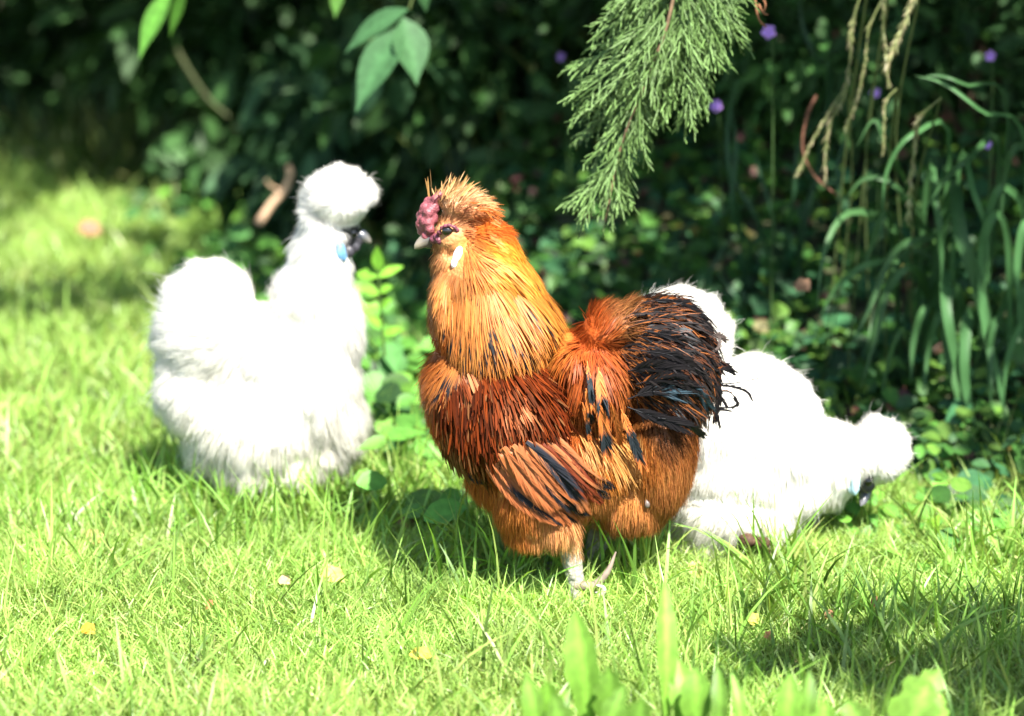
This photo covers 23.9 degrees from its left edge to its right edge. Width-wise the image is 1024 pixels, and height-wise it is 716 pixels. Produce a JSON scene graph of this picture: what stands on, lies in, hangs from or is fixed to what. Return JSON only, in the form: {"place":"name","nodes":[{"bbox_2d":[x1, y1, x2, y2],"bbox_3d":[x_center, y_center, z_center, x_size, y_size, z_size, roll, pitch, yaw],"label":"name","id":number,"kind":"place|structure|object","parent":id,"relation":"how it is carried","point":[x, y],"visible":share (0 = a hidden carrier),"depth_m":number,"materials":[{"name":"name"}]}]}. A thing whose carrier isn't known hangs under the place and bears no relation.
{"place":"outdoors","nodes":[
{"label":"outdoors","id":0,"kind":"place"},
{"bbox_2d":[0,112,1023,715],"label":"lawn grass","id":1,"kind":"structure","parent":0,"point":[148,566],"depth_m":2.83,"materials":[{"name":"green plant"}]},
{"bbox_2d":[81,622,94,633],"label":"fallen leaf","id":2,"kind":"object","parent":1,"relation":"on","point":[85,626],"visible":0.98,"depth_m":2.67,"materials":[{"name":"yellow plant"}]},
{"bbox_2d":[77,219,101,235],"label":"fallen leaf","id":3,"kind":"object","parent":1,"relation":"on","point":[87,225],"visible":0.93,"depth_m":5.21,"materials":[{"name":"beige plant"}]},
{"bbox_2d":[83,529,103,543],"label":"fallen leaf","id":4,"kind":"object","parent":1,"relation":"on","point":[92,538],"visible":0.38,"depth_m":3.02,"materials":[{"name":"yellow plant"}]},
{"bbox_2d":[278,575,289,583],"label":"fallen leaf","id":5,"kind":"object","parent":1,"relation":"on","point":[283,579],"visible":0.98,"depth_m":2.84,"materials":[{"name":"beige plant"}]},
{"bbox_2d":[321,565,343,581],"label":"fallen leaf","id":6,"kind":"object","parent":1,"relation":"on","point":[338,570],"visible":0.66,"depth_m":2.87,"materials":[{"name":"yellow plant"}]},
{"bbox_2d":[398,516,414,526],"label":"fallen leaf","id":7,"kind":"object","parent":1,"relation":"on","point":[412,521],"visible":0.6,"depth_m":3.09,"materials":[{"name":"plant"}]},
{"bbox_2d":[409,647,435,659],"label":"fallen leaf","id":8,"kind":"object","parent":1,"relation":"on","point":[425,651],"visible":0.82,"depth_m":2.59,"materials":[{"name":"yellow plant"}]},
{"bbox_2d":[414,171,760,608],"bbox_3d":[0.085,0.047,2.822,0.406,0.545,0.243,0,12,0],"label":"rooster","id":9,"kind":"object","parent":1,"relation":"on","point":[546,429],"visible":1,"depth_m":2.76},
{"bbox_2d":[687,561,701,576],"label":"fallen leaf","id":10,"kind":"object","parent":1,"relation":"on","point":[694,566],"visible":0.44,"depth_m":2.89,"materials":[{"name":"yellow plant"}]},
{"bbox_2d":[727,533,776,564],"bbox_3d":[0.303,0.236,2.950,0.076,0.056,0.065,4,13,18],"label":"earth clod","id":11,"kind":"object","parent":1,"relation":"on","point":[750,538],"visible":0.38,"depth_m":2.92,"materials":[{"name":"brown soil"}]},
{"bbox_2d":[748,613,758,624],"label":"fallen leaf","id":12,"kind":"object","parent":1,"relation":"on","point":[755,615],"visible":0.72,"depth_m":2.70,"materials":[{"name":"yellow plant"}]},
{"bbox_2d":[841,669,948,715],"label":"broad leaved weed","id":13,"kind":"object","parent":1,"relation":"on","point":[919,696],"visible":1,"depth_m":2.23,"materials":[{"name":"green plant"}]},
{"bbox_2d":[0,0,1023,715],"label":"ground","id":14,"kind":"structure","parent":0,"point":[750,224],"depth_m":4.15,"materials":[{"name":"soil"}]},
{"bbox_2d":[0,0,138,63],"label":"shrub","id":15,"kind":"object","parent":14,"relation":"on","point":[84,18],"visible":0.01,"depth_m":8.12,"materials":[{"name":"green plant"}]},
{"bbox_2d":[0,0,201,159],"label":"shrub","id":16,"kind":"object","parent":14,"relation":"on","point":[23,44],"visible":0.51,"depth_m":6.68,"materials":[{"name":"green plant"}]},
{"bbox_2d":[174,48,228,117],"bbox_3d":[-0.692,-0.614,5.391,0.120,0.157,0.012,0,12,0],"label":"bare cane","id":17,"kind":"object","parent":14,"relation":"on","point":[195,80],"visible":1,"depth_m":5.39,"materials":[{"name":"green plant"}]},
{"bbox_2d":[29,0,375,135],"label":"shrub","id":18,"kind":"object","parent":14,"relation":"on","point":[213,40],"visible":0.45,"depth_m":5.83,"materials":[{"name":"green plant"}]},
{"bbox_2d":[149,69,256,218],"bbox_3d":[-0.696,-0.476,5.608,0.280,0.384,0.303,0,12,0],"label":"shrub","id":19,"kind":"object","parent":14,"relation":"on","point":[200,154],"visible":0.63,"depth_m":5.57,"materials":[{"name":"green plant"}]},
{"bbox_2d":[132,161,384,507],"bbox_3d":[-0.341,-0.017,3.219,0.345,0.497,0.287,0,12,0],"label":"silkie hen","id":20,"kind":"object","parent":14,"relation":"on","point":[242,376],"visible":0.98,"depth_m":3.14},
{"bbox_2d":[255,164,293,225],"bbox_3d":[-0.475,-0.326,4.838,0.079,0.124,0.016,0,12,0],"label":"dry twig","id":21,"kind":"object","parent":14,"relation":"on","point":[271,204],"visible":1,"depth_m":4.83,"materials":[{"name":"beige wood"}]},
{"bbox_2d":[0,0,661,275],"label":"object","id":22,"kind":"structure","parent":14,"relation":"on","point":[109,152],"depth_m":6.24,"materials":[{"name":"green plant"}]},
{"bbox_2d":[202,0,535,252],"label":"shrub","id":23,"kind":"object","parent":14,"relation":"on","point":[290,134],"visible":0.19,"depth_m":5.07,"materials":[{"name":"green plant"}]},
{"bbox_2d":[356,246,403,356],"bbox_3d":[-0.197,-0.083,3.556,0.076,0.167,0.026,3,12,15],"label":"seedling","id":24,"kind":"object","parent":14,"relation":"on","point":[377,260],"visible":0.99,"depth_m":3.56,"materials":[{"name":"green plant"}]},
{"bbox_2d":[280,0,625,218],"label":"shrub","id":25,"kind":"object","parent":14,"relation":"on","point":[464,45],"visible":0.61,"depth_m":4.72,"materials":[{"name":"green plant"}]},
{"bbox_2d":[353,38,474,119],"bbox_3d":[-0.176,-0.546,4.619,0.245,0.182,0.072,-4,13,-19],"label":"leafy sprig","id":26,"kind":"object","parent":25,"relation":"attached to","point":[398,92],"visible":0.62,"depth_m":4.62,"materials":[{"name":"green plant"}]},
{"bbox_2d":[25,0,1023,571],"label":"ground cover","id":27,"kind":"object","parent":14,"relation":"on","point":[565,272],"visible":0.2,"depth_m":4.02,"materials":[{"name":"green plant"}]},
{"bbox_2d":[794,277,810,291],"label":"fallen leaf","id":28,"kind":"object","parent":27,"relation":"on","point":[801,284],"visible":1,"depth_m":3.35,"materials":[{"name":"brown plant"}]},
{"bbox_2d":[416,64,691,254],"bbox_3d":[0.078,-0.379,4.634,0.553,0.361,0.437,-4,13,-19],"label":"shrub","id":29,"kind":"object","parent":14,"relation":"on","point":[541,113],"visible":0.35,"depth_m":4.58,"materials":[{"name":"green plant"}]},
{"bbox_2d":[557,53,569,189],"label":"purple flower","id":30,"kind":"object","parent":14,"relation":"on","point":[560,56],"visible":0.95,"depth_m":4.42,"materials":[{"name":"green plant"}]},
{"bbox_2d":[521,673,651,715],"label":"broad leaved weed","id":31,"kind":"object","parent":14,"relation":"on","point":[532,702],"visible":1,"depth_m":2.21,"materials":[{"name":"green plant"}]},
{"bbox_2d":[539,578,711,715],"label":"broad leaved weed","id":32,"kind":"object","parent":14,"relation":"on","point":[685,687],"visible":0.94,"depth_m":2.28,"materials":[{"name":"green plant"}]},
{"bbox_2d":[514,0,841,146],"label":"shrub","id":33,"kind":"object","parent":14,"relation":"on","point":[576,14],"visible":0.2,"depth_m":4.44,"materials":[{"name":"green plant"}]},
{"bbox_2d":[710,100,721,306],"bbox_3d":[0.332,-0.210,3.856,0.016,0.404,0.052,8,14,34],"label":"purple flower","id":34,"kind":"object","parent":14,"relation":"on","point":[715,106],"visible":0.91,"depth_m":3.84,"materials":[{"name":"green plant"}]},
{"bbox_2d":[764,630,770,639],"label":"fallen leaf","id":35,"kind":"object","parent":14,"relation":"on","point":[767,633],"visible":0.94,"depth_m":2.64,"materials":[{"name":"brown plant"}]},
{"bbox_2d":[761,25,775,356],"bbox_3d":[0.380,-0.187,3.554,0.017,0.603,0.053,8,15,35],"label":"purple flower","id":36,"kind":"object","parent":14,"relation":"on","point":[767,32],"visible":0.96,"depth_m":3.53,"materials":[{"name":"green plant"}]},
{"bbox_2d":[711,667,837,715],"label":"broad leaved weed","id":37,"kind":"object","parent":14,"relation":"on","point":[801,702],"visible":0.99,"depth_m":2.24,"materials":[{"name":"green plant"}]},
{"bbox_2d":[639,281,916,564],"bbox_3d":[0.306,0.082,3.031,0.417,0.377,0.280,0,12,0],"label":"silkie hen","id":38,"kind":"object","parent":14,"relation":"on","point":[820,458],"visible":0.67,"depth_m":2.95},
{"bbox_2d":[701,0,859,326],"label":"tall grass clump","id":39,"kind":"object","parent":14,"relation":"on","point":[803,224],"visible":0.8,"depth_m":3.80,"materials":[{"name":"green plant"}]},
{"bbox_2d":[607,0,985,167],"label":"shrub","id":40,"kind":"object","parent":14,"relation":"on","point":[755,73],"visible":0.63,"depth_m":4.18,"materials":[{"name":"green plant"}]},
{"bbox_2d":[870,88,879,303],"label":"purple flower","id":41,"kind":"object","parent":14,"relation":"on","point":[876,93],"visible":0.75,"depth_m":3.75,"materials":[{"name":"green plant"}]},
{"bbox_2d":[794,0,964,410],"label":"tall grass clump","id":42,"kind":"object","parent":14,"relation":"on","point":[897,272],"visible":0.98,"depth_m":3.48,"materials":[{"name":"green plant"}]},
{"bbox_2d":[801,95,838,195],"bbox_3d":[0.448,-0.308,3.513,0.058,0.148,0.004,0,12,0],"label":"dry stalk","id":43,"kind":"object","parent":42,"relation":"attached to","point":[803,132],"visible":0.98,"depth_m":3.51,"materials":[{"name":"brown plant"}]},
{"bbox_2d":[790,0,1023,156],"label":"shrub","id":44,"kind":"object","parent":14,"relation":"on","point":[1000,33],"visible":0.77,"depth_m":4.15,"materials":[{"name":"green plant"}]},
{"bbox_2d":[922,515,939,530],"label":"seedling","id":45,"kind":"object","parent":14,"relation":"on","point":[937,518],"visible":0.16,"depth_m":3.08,"materials":[{"name":"green plant"}]},
{"bbox_2d":[844,0,1023,431],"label":"tall grass clump","id":46,"kind":"object","parent":14,"relation":"on","point":[941,275],"visible":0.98,"depth_m":3.43,"materials":[{"name":"green plant"}]},
{"bbox_2d":[984,141,991,200],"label":"purple flower","id":47,"kind":"object","parent":14,"relation":"on","point":[988,145],"visible":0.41,"depth_m":3.64,"materials":[{"name":"green plant"}]},
{"bbox_2d":[985,50,995,242],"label":"purple flower","id":48,"kind":"object","parent":14,"relation":"on","point":[990,55],"visible":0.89,"depth_m":3.62,"materials":[{"name":"green plant"}]},
{"bbox_3d":[-1.375,-1.830,5.818,3.448,3.111,6.132,0,12,0],"label":"broadleaf tree","id":49,"kind":"object","parent":14,"relation":"on","visible":0},
{"bbox_2d":[139,0,184,58],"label":"leafy sprig","id":50,"kind":"object","parent":49,"relation":"hanging from","point":[155,15],"visible":1,"depth_m":3.87,"materials":[{"name":"green plant"}]},
{"bbox_2d":[330,0,342,17],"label":"leafy sprig","id":51,"kind":"object","parent":49,"relation":"hanging from","point":[336,5],"visible":1,"depth_m":3.87,"materials":[{"name":"green plant"}]},
{"bbox_2d":[344,0,429,111],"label":"leafy sprig","id":52,"kind":"object","parent":49,"relation":"hanging from","point":[405,41],"visible":1,"depth_m":3.67,"materials":[{"name":"green plant"}]},
{"bbox_3d":[1.729,-1.590,4.829,3.176,2.370,8.208,0,12,0],"label":"broadleaf tree","id":53,"kind":"object","parent":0,"visible":0},
{"bbox_2d":[555,0,761,238],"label":"conifer branch","id":54,"kind":"object","parent":53,"relation":"attached to","point":[636,101],"visible":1,"depth_m":3.02,"materials":[{"name":"green plant"}]},
{"bbox_2d":[754,0,767,27],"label":"dead twig","id":55,"kind":"object","parent":54,"relation":"attached to","point":[760,8],"visible":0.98,"depth_m":3.07,"materials":[{"name":"brown plant"}]}
]}

